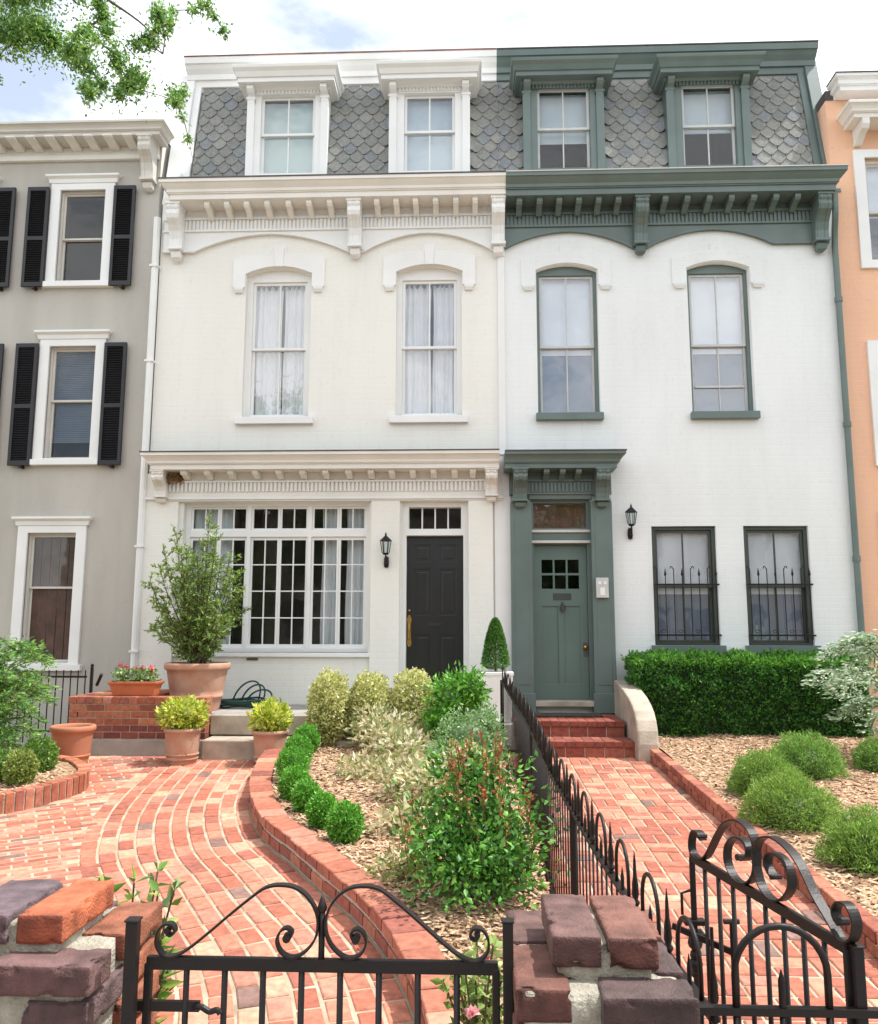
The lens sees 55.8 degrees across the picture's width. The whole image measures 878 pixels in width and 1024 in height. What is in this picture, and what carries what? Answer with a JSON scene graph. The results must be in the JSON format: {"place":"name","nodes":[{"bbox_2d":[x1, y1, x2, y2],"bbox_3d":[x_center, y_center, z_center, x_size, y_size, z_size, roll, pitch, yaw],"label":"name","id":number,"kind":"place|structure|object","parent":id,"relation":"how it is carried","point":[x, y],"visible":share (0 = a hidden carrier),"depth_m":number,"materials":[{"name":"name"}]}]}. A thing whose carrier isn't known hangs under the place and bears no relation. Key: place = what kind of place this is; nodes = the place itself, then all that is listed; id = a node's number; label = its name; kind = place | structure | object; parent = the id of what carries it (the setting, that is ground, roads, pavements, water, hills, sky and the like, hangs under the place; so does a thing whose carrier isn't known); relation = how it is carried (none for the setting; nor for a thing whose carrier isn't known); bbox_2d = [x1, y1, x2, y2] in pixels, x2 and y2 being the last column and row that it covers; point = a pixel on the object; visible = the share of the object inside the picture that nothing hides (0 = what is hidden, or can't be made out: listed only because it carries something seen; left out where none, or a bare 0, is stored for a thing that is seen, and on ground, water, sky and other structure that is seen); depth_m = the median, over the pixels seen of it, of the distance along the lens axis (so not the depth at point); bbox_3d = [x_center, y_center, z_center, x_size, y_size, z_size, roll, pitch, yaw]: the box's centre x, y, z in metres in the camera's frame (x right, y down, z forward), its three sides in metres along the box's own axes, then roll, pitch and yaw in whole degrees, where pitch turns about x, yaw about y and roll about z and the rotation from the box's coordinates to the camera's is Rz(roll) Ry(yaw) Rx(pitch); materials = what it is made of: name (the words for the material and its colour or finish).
{"place":"outdoors","nodes":[
{"label":"outdoors","id":0,"kind":"place"},
{"bbox_2d":[0,761,77,797],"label":"mulch bed","id":1,"kind":"object","parent":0,"point":[69,768],"visible":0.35,"depth_m":7.89,"materials":[{"name":"brown wood"}]},
{"bbox_2d":[0,746,10,780],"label":"box bush","id":2,"kind":"object","parent":1,"relation":"on","point":[3,753],"visible":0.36,"depth_m":7.62,"materials":[{"name":"green plant"}]},
{"bbox_2d":[0,746,40,785],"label":"box bush","id":3,"kind":"object","parent":1,"relation":"on","point":[20,764],"visible":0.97,"depth_m":7.49,"materials":[{"name":"green plant"}]},
{"bbox_2d":[0,633,59,750],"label":"ferny shrub","id":4,"kind":"object","parent":1,"relation":"on","point":[10,685],"visible":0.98,"depth_m":8.23,"materials":[{"name":"green plant"}]},
{"bbox_2d":[24,734,60,772],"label":"box bush","id":5,"kind":"object","parent":1,"relation":"on","point":[46,751],"visible":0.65,"depth_m":7.97,"materials":[{"name":"green plant"}]},
{"bbox_2d":[0,755,165,898],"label":"courtyard paving","id":6,"kind":"structure","parent":0,"point":[68,851],"depth_m":6.57,"materials":[{"name":"brick"}]},
{"bbox_2d":[49,723,96,762],"bbox_3d":[-3.954,2.513,8.943,0.470,0.420,0.470,0,-8,2],"label":"plant pot","id":7,"kind":"object","parent":6,"relation":"on","point":[73,739],"visible":0.69,"depth_m":8.79,"materials":[{"name":"ceramic"}]},
{"bbox_2d":[93,872,112,880],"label":"weedy plant","id":8,"kind":"object","parent":6,"relation":"on","point":[101,878],"depth_m":3.67,"materials":[{"name":"green plant"}]},
{"bbox_2d":[80,757,413,1023],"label":"curved path","id":9,"kind":"structure","parent":0,"point":[248,989],"depth_m":5.28,"materials":[{"name":"brick"}]},
{"bbox_2d":[114,860,185,1023],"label":"weedy plant","id":10,"kind":"object","parent":9,"relation":"on","point":[167,985],"visible":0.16,"depth_m":3.12,"materials":[{"name":"green plant"}]},
{"bbox_2d":[163,727,202,764],"bbox_3d":[-2.803,2.548,9.065,0.410,0.380,0.410,0,-8,2],"label":"plant pot","id":11,"kind":"object","parent":9,"relation":"on","point":[182,746],"visible":0.94,"depth_m":8.91,"materials":[{"name":"ceramic"}]},
{"bbox_2d":[154,694,210,729],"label":"potted plant","id":12,"kind":"object","parent":11,"relation":"in","point":[183,712],"visible":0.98,"depth_m":9.00,"materials":[{"name":"yellow plant"}]},
{"bbox_2d":[252,729,288,761],"bbox_3d":[-1.839,2.554,9.027,0.400,0.360,0.400,0,-8,2],"label":"plant pot","id":13,"kind":"object","parent":9,"relation":"on","point":[263,741],"visible":0.51,"depth_m":8.89,"materials":[{"name":"ceramic"}]},
{"bbox_2d":[246,694,293,731],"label":"potted plant","id":14,"kind":"object","parent":13,"relation":"in","point":[271,715],"visible":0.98,"depth_m":8.96,"materials":[{"name":"yellow plant"}]},
{"bbox_2d":[201,705,436,759],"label":"front steps","id":15,"kind":"structure","parent":9,"relation":"on","point":[231,736],"depth_m":9.56,"materials":[{"name":"concrete"}]},
{"bbox_2d":[164,661,230,710],"bbox_3d":[-2.968,2.134,10.171,0.790,0.570,0.790,0,-8,2],"label":"plant pot","id":16,"kind":"object","parent":15,"relation":"on","point":[206,679],"visible":0.77,"depth_m":9.90,"materials":[{"name":"ceramic"}]},
{"bbox_2d":[140,510,251,663],"bbox_3d":[-2.964,0.971,10.308,1.280,2.009,1.099,0,-8,2],"label":"potted shrub","id":17,"kind":"object","parent":16,"relation":"on","point":[198,644],"visible":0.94,"depth_m":10.14,"materials":[{"name":"green plant"}]},
{"bbox_2d":[220,680,277,708],"bbox_3d":[-2.432,2.297,10.442,0.829,0.336,0.422,0,-8,2],"label":"garden hose","id":18,"kind":"object","parent":15,"relation":"on","point":[245,702],"visible":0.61,"depth_m":10.46,"materials":[{"name":"green rubber"}]},
{"bbox_2d":[2,744,699,780],"bbox_3d":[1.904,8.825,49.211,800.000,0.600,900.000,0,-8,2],"label":"ground","id":19,"kind":"structure","parent":0,"point":[18,745],"depth_m":10.80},
{"bbox_2d":[7,664,102,742],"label":"iron fence","id":20,"kind":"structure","parent":19,"relation":"on","point":[91,678],"depth_m":10.26,"materials":[{"name":"black metal"}]},
{"bbox_2d":[0,879,162,1023],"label":"brick pier","id":21,"kind":"structure","parent":19,"relation":"on","point":[61,954],"depth_m":1.98,"materials":[{"name":"brown brick"}]},
{"bbox_2d":[0,118,174,743],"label":"row house","id":22,"kind":"structure","parent":19,"relation":"on","point":[81,206],"depth_m":11.81,"materials":[{"name":"grey paint"}]},
{"bbox_2d":[3,516,92,670],"bbox_3d":[-5.342,1.113,11.397,1.100,2.090,0.255,0,-8,2],"label":"window","id":23,"kind":"structure","parent":22,"relation":"in","point":[38,527],"depth_m":11.43,"materials":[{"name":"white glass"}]},
{"bbox_2d":[29,329,111,465],"bbox_3d":[-5.217,-1.610,11.784,1.090,1.950,0.264,0,-8,2],"label":"window","id":24,"kind":"structure","parent":22,"relation":"in","point":[87,338],"depth_m":11.82,"materials":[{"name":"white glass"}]},
{"bbox_2d":[41,173,120,288],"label":"window","id":25,"kind":"structure","parent":22,"relation":"in","point":[75,182],"depth_m":12.12,"materials":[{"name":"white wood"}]},
{"bbox_2d":[0,0,233,154],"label":"street tree","id":26,"kind":"object","parent":19,"relation":"on","point":[33,29],"visible":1,"depth_m":5.64,"materials":[{"name":"green plant"}]},
{"bbox_2d":[120,916,142,1023],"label":"gate post","id":27,"kind":"object","parent":19,"relation":"on","point":[130,971],"visible":1,"depth_m":1.92,"materials":[{"name":"black metal"}]},
{"bbox_2d":[68,689,211,756],"bbox_3d":[-3.434,2.577,10.116,1.612,0.737,1.320,0,-8,2],"label":"brick planter","id":28,"kind":"object","parent":19,"relation":"on","point":[127,725],"visible":0.66,"depth_m":9.50,"materials":[{"name":"brick"}]},
{"bbox_2d":[107,680,164,695],"bbox_3d":[-3.555,2.065,9.739,0.578,0.170,0.278,0,-8,2],"label":"flower trough","id":29,"kind":"object","parent":28,"relation":"on","point":[133,688],"visible":0.97,"depth_m":9.63,"materials":[{"name":"orange ceramic"}]},
{"bbox_2d":[111,662,161,681],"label":"flowering plant","id":30,"kind":"object","parent":29,"relation":"in","point":[134,675],"visible":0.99,"depth_m":9.71,"materials":[{"name":"green plant"}]},
{"bbox_2d":[128,48,511,720],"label":"row house","id":31,"kind":"structure","parent":19,"relation":"on","point":[326,380],"depth_m":11.62,"materials":[{"name":"beige paint"}]},
{"bbox_2d":[166,473,183,484],"bbox_3d":[-3.599,-0.453,11.297,0.238,0.180,0.234,-6,-10,39],"label":"bird nest","id":32,"kind":"object","parent":31,"relation":"on","point":[173,479],"visible":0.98,"depth_m":11.26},
{"bbox_2d":[172,503,369,656],"bbox_3d":[-2.213,0.918,11.319,2.650,2.075,0.385,0,-8,2],"label":"window","id":33,"kind":"structure","parent":31,"relation":"in","point":[355,644],"depth_m":11.36,"materials":[{"name":"white paint"}]},
{"bbox_2d":[234,271,313,424],"bbox_3d":[-2.269,-2.333,11.741,1.090,2.300,0.341,0,-8,2],"label":"window","id":34,"kind":"structure","parent":31,"relation":"in","point":[262,392],"depth_m":11.84,"materials":[{"name":"white paint"}]},
{"bbox_2d":[380,533,391,567],"bbox_3d":[-0.695,0.498,11.013,0.156,0.475,0.220,-4,-9,25],"label":"wall lamp","id":35,"kind":"object","parent":31,"relation":"attached to","point":[386,538],"visible":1,"depth_m":10.99,"materials":[{"name":"black metal"}]},
{"bbox_2d":[389,268,467,423],"bbox_3d":[-0.136,-2.341,11.660,1.080,2.300,0.341,0,-8,2],"label":"window","id":36,"kind":"structure","parent":31,"relation":"in","point":[413,369],"depth_m":11.76,"materials":[{"name":"white paint"}]},
{"bbox_2d":[406,536,463,698],"bbox_3d":[-0.055,1.419,11.171,0.768,2.198,0.121,0,-8,2],"label":"door","id":37,"kind":"structure","parent":31,"relation":"in","point":[434,621],"depth_m":11.21,"materials":[{"name":"black paint"}]},
{"bbox_2d":[501,917,513,1023],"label":"gate post","id":38,"kind":"object","parent":19,"relation":"on","point":[508,960],"visible":1,"depth_m":1.89,"materials":[{"name":"black metal"}]},
{"bbox_2d":[137,882,499,1023],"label":"iron gate","id":39,"kind":"structure","parent":38,"relation":"attached to","point":[147,1004],"depth_m":1.95,"materials":[{"name":"black metal"}]},
{"bbox_2d":[507,894,699,1023],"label":"brick pier","id":40,"kind":"structure","parent":19,"relation":"on","point":[605,959],"depth_m":1.84,"materials":[{"name":"brown brick"}]},
{"bbox_2d":[614,680,658,761],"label":"cheek wall","id":41,"kind":"structure","parent":19,"relation":"on","point":[634,711],"depth_m":9.40,"materials":[{"name":"stone"}]},
{"bbox_2d":[497,40,869,749],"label":"row house","id":42,"kind":"structure","parent":19,"relation":"on","point":[675,366],"depth_m":11.37,"materials":[{"name":"white paint"}]},
{"bbox_2d":[534,545,589,699],"bbox_3d":[1.626,1.454,11.038,0.706,2.038,0.127,0,-8,2],"label":"door","id":43,"kind":"structure","parent":42,"relation":"in","point":[561,615],"depth_m":11.04,"materials":[{"name":"green paint"}]},
{"bbox_2d":[536,267,603,420],"bbox_3d":[1.787,-2.358,11.553,0.910,2.270,0.310,0,-8,2],"label":"window","id":44,"kind":"structure","parent":42,"relation":"in","point":[566,297],"depth_m":11.67,"materials":[{"name":"grey glass"}]},
{"bbox_2d":[595,578,608,597],"bbox_3d":[2.126,0.987,10.812,0.160,0.260,0.066,0,-8,2],"label":"intercom","id":45,"kind":"object","parent":42,"relation":"attached to","point":[602,587],"visible":1,"depth_m":10.79,"materials":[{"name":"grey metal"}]},
{"bbox_2d":[625,504,636,538],"bbox_3d":[2.555,0.118,10.997,0.156,0.475,0.220,-4,-9,25],"label":"wall lamp","id":46,"kind":"object","parent":42,"relation":"attached to","point":[630,509],"visible":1,"depth_m":10.98,"materials":[{"name":"black metal"}]},
{"bbox_2d":[653,566,721,639],"bbox_3d":[3.251,1.191,10.902,0.860,0.966,0.086,0,-8,2],"label":"window grille","id":47,"kind":"object","parent":42,"relation":"attached to","point":[684,634],"depth_m":10.86,"materials":[{"name":"black metal"}]},
{"bbox_2d":[651,526,726,653],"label":"window","id":48,"kind":"structure","parent":42,"relation":"in","point":[679,548],"depth_m":11.10,"materials":[{"name":"grey glass"}]},
{"bbox_2d":[687,265,760,419],"bbox_3d":[3.875,-2.365,11.473,0.910,2.270,0.310,0,-8,2],"label":"window","id":49,"kind":"structure","parent":42,"relation":"in","point":[721,385],"depth_m":11.59,"materials":[{"name":"grey glass"}]},
{"bbox_2d":[746,566,816,639],"bbox_3d":[4.460,1.186,10.856,0.860,0.966,0.086,0,-8,2],"label":"window grille","id":50,"kind":"object","parent":42,"relation":"attached to","point":[775,584],"depth_m":10.82,"materials":[{"name":"black metal"}]},
{"bbox_2d":[743,526,821,653],"bbox_3d":[4.468,1.022,10.958,0.950,1.680,0.250,0,-8,2],"label":"window","id":51,"kind":"structure","parent":42,"relation":"in","point":[771,547],"depth_m":11.05,"materials":[{"name":"grey glass"}]},
{"bbox_2d":[816,70,877,728],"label":"row house","id":52,"kind":"structure","parent":19,"relation":"on","point":[847,108],"depth_m":11.46,"materials":[{"name":"paint"}]},
{"bbox_2d":[852,149,877,268],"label":"window","id":53,"kind":"structure","parent":52,"relation":"in","point":[865,172],"depth_m":11.64,"materials":[{"name":"white paint"}]},
{"bbox_2d":[866,340,877,465],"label":"window","id":54,"kind":"structure","parent":52,"relation":"in","point":[871,345],"depth_m":11.22,"materials":[{"name":"white paint"}]},
{"bbox_2d":[847,942,868,1023],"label":"gate post","id":55,"kind":"object","parent":19,"relation":"on","point":[858,977],"visible":1,"depth_m":2.02,"materials":[{"name":"black metal"}]},
{"bbox_2d":[672,819,862,1023],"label":"iron gate","id":56,"kind":"structure","parent":55,"relation":"attached to","point":[835,937],"depth_m":2.46,"materials":[{"name":"black metal"}]},
{"bbox_2d":[271,739,549,1023],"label":"mulch bed","id":57,"kind":"object","parent":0,"point":[460,915],"visible":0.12,"depth_m":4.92,"materials":[{"name":"brown wood"}]},
{"bbox_2d":[273,745,310,776],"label":"box bush","id":58,"kind":"object","parent":57,"relation":"on","point":[293,755],"visible":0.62,"depth_m":7.47,"materials":[{"name":"green plant"}]},
{"bbox_2d":[277,763,311,801],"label":"box bush","id":59,"kind":"object","parent":57,"relation":"on","point":[292,775],"visible":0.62,"depth_m":6.84,"materials":[{"name":"green plant"}]},
{"bbox_2d":[282,733,313,764],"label":"box bush","id":60,"kind":"object","parent":57,"relation":"on","point":[306,744],"visible":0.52,"depth_m":8.16,"materials":[{"name":"green plant"}]},
{"bbox_2d":[290,777,321,812],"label":"box bush","id":61,"kind":"object","parent":57,"relation":"on","point":[302,791],"visible":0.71,"depth_m":6.47,"materials":[{"name":"green plant"}]},
{"bbox_2d":[292,721,320,752],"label":"box bush","id":62,"kind":"object","parent":57,"relation":"on","point":[310,731],"visible":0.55,"depth_m":8.81,"materials":[{"name":"green plant"}]},
{"bbox_2d":[304,789,337,829],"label":"box bush","id":63,"kind":"object","parent":57,"relation":"on","point":[319,805],"visible":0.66,"depth_m":6.05,"materials":[{"name":"green plant"}]},
{"bbox_2d":[304,666,352,746],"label":"variegated bush","id":64,"kind":"object","parent":57,"relation":"on","point":[328,702],"visible":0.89,"depth_m":9.17,"materials":[{"name":"yellow plant"}]},
{"bbox_2d":[323,799,365,844],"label":"box bush","id":65,"kind":"object","parent":57,"relation":"on","point":[344,817],"visible":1,"depth_m":5.70,"materials":[{"name":"green plant"}]},
{"bbox_2d":[346,669,394,742],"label":"variegated bush","id":66,"kind":"object","parent":57,"relation":"on","point":[368,688],"visible":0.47,"depth_m":9.21,"materials":[{"name":"yellow plant"}]},
{"bbox_2d":[330,699,433,780],"bbox_3d":[-0.529,2.316,8.419,1.218,0.716,1.856,0,-8,2],"label":"variegated ground shrub","id":67,"kind":"object","parent":57,"relation":"on","point":[383,739],"visible":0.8,"depth_m":8.29,"materials":[{"name":"beige plant"}]},
{"bbox_2d":[356,843,439,888],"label":"variegated ground shrub","id":68,"kind":"object","parent":57,"relation":"on","point":[403,869],"visible":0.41,"depth_m":5.00,"materials":[{"name":"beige plant"}]},
{"bbox_2d":[390,666,435,744],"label":"variegated bush","id":69,"kind":"object","parent":57,"relation":"on","point":[407,693],"visible":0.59,"depth_m":9.19,"materials":[{"name":"yellow plant"}]},
{"bbox_2d":[363,738,492,839],"bbox_3d":[-0.101,2.161,6.499,1.085,0.656,1.699,0,-8,2],"label":"variegated ground shrub","id":70,"kind":"object","parent":57,"relation":"on","point":[409,778],"visible":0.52,"depth_m":6.57,"materials":[{"name":"beige plant"}]},
{"bbox_2d":[416,661,493,745],"bbox_3d":[0.185,2.115,8.988,0.850,1.010,0.844,0,-8,2],"label":"leafy shrub","id":71,"kind":"object","parent":57,"relation":"on","point":[465,689],"visible":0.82,"depth_m":8.84,"materials":[{"name":"green plant"}]},
{"bbox_2d":[430,934,502,1023],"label":"flowering plant","id":72,"kind":"object","parent":57,"relation":"on","point":[478,1000],"visible":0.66,"depth_m":2.99,"materials":[{"name":"green plant"}]},
{"bbox_2d":[423,697,510,771],"bbox_3d":[0.249,2.141,7.817,0.852,0.763,0.896,0,-8,2],"label":"grey leaved shrub","id":73,"kind":"object","parent":57,"relation":"on","point":[487,724],"visible":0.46,"depth_m":7.77,"materials":[{"name":"green plant"}]},
{"bbox_2d":[385,728,568,917],"bbox_3d":[0.236,1.787,4.814,1.126,1.035,1.217,0,-8,2],"label":"rose bush","id":74,"kind":"object","parent":57,"relation":"on","point":[498,848],"visible":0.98,"depth_m":4.68,"materials":[{"name":"green plant"}]},
{"bbox_2d":[476,671,513,749],"bbox_3d":[0.693,2.399,10.104,0.500,0.900,0.520,0,-8,2],"label":"white planter","id":75,"kind":"object","parent":57,"relation":"on","point":[493,682],"visible":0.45,"depth_m":9.95,"materials":[{"name":"paint"}]},
{"bbox_2d":[480,617,510,670],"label":"cone topiary","id":76,"kind":"object","parent":75,"relation":"on","point":[495,639],"visible":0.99,"depth_m":10.14,"materials":[{"name":"green plant"}]},
{"bbox_2d":[0,753,877,1023],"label":"paving joints","id":77,"kind":"object","parent":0,"point":[354,1013],"visible":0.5,"depth_m":5.43,"materials":[{"name":"beige concrete"}]},
{"bbox_2d":[0,755,89,813],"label":"brick edging","id":78,"kind":"object","parent":77,"relation":"on","point":[66,787],"visible":0.7,"depth_m":7.35,"materials":[{"name":"red brick"}]},
{"bbox_2d":[249,747,467,1023],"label":"brick edging","id":79,"kind":"object","parent":77,"relation":"on","point":[331,872],"visible":0.8,"depth_m":4.89,"materials":[{"name":"red brick"}]},
{"bbox_2d":[500,667,720,1023],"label":"iron fence","id":80,"kind":"object","parent":77,"relation":"on","point":[528,738],"visible":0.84,"depth_m":4.14,"materials":[{"name":"black metal"}]},
{"bbox_2d":[650,749,877,958],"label":"brick edging","id":81,"kind":"object","parent":77,"relation":"on","point":[720,809],"visible":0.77,"depth_m":6.02,"materials":[{"name":"red brick"}]},
{"bbox_2d":[699,922,877,1023],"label":"iron fence","id":82,"kind":"object","parent":77,"relation":"on","point":[782,1010],"visible":0.99,"depth_m":2.02,"materials":[{"name":"black metal"}]},
{"bbox_2d":[0,0,877,144],"label":"sky","id":83,"kind":"structure","parent":0,"point":[846,31],"materials":[{"name":"white"}]},
{"bbox_2d":[514,757,877,1023],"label":"front path","id":84,"kind":"structure","parent":0,"point":[805,905],"depth_m":5.54,"materials":[{"name":"brick"}]},
{"bbox_2d":[535,714,634,757],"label":"brick steps","id":85,"kind":"structure","parent":84,"relation":"on","point":[596,737],"depth_m":9.73,"materials":[{"name":"red brick"}]},
{"bbox_2d":[535,713,602,716],"bbox_3d":[1.575,2.536,10.384,0.900,0.013,0.380,0,-8,2],"label":"door mat","id":86,"kind":"object","parent":85,"relation":"on","point":[568,715],"depth_m":10.23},
{"bbox_2d":[658,729,877,918],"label":"mulch bed","id":87,"kind":"object","parent":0,"point":[709,785],"visible":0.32,"depth_m":7.58,"materials":[{"name":"brown wood"}]},
{"bbox_2d":[620,646,873,738],"bbox_3d":[3.798,2.274,10.274,3.010,1.218,0.873,0,-8,2],"label":"hedge","id":88,"kind":"object","parent":87,"relation":"on","point":[700,693],"visible":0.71,"depth_m":10.07,"materials":[{"name":"green plant"}]},
{"bbox_2d":[722,746,808,797],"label":"mounded shrub","id":89,"kind":"object","parent":87,"relation":"on","point":[763,762],"visible":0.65,"depth_m":7.17,"materials":[{"name":"green plant"}]},
{"bbox_2d":[735,767,846,834],"bbox_3d":[2.672,2.254,6.306,0.764,0.612,0.761,-8,-11,44],"label":"mounded shrub","id":90,"kind":"object","parent":87,"relation":"on","point":[805,806],"visible":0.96,"depth_m":6.17,"materials":[{"name":"green plant"}]},
{"bbox_2d":[769,728,850,779],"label":"mounded shrub","id":91,"kind":"object","parent":87,"relation":"on","point":[815,760],"visible":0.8,"depth_m":7.81,"materials":[{"name":"green plant"}]},
{"bbox_2d":[800,629,877,734],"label":"silvery shrub","id":92,"kind":"object","parent":87,"relation":"on","point":[844,681],"visible":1,"depth_m":8.69,"materials":[{"name":"green plant"}]},
{"bbox_2d":[811,802,877,877],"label":"mounded shrub","id":93,"kind":"object","parent":87,"relation":"on","point":[853,844],"visible":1,"depth_m":5.33,"materials":[{"name":"green plant"}]},
{"bbox_2d":[850,733,877,772],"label":"mounded shrub","id":94,"kind":"object","parent":87,"relation":"on","point":[866,760],"visible":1,"depth_m":8.14,"materials":[{"name":"green plant"}]}
]}

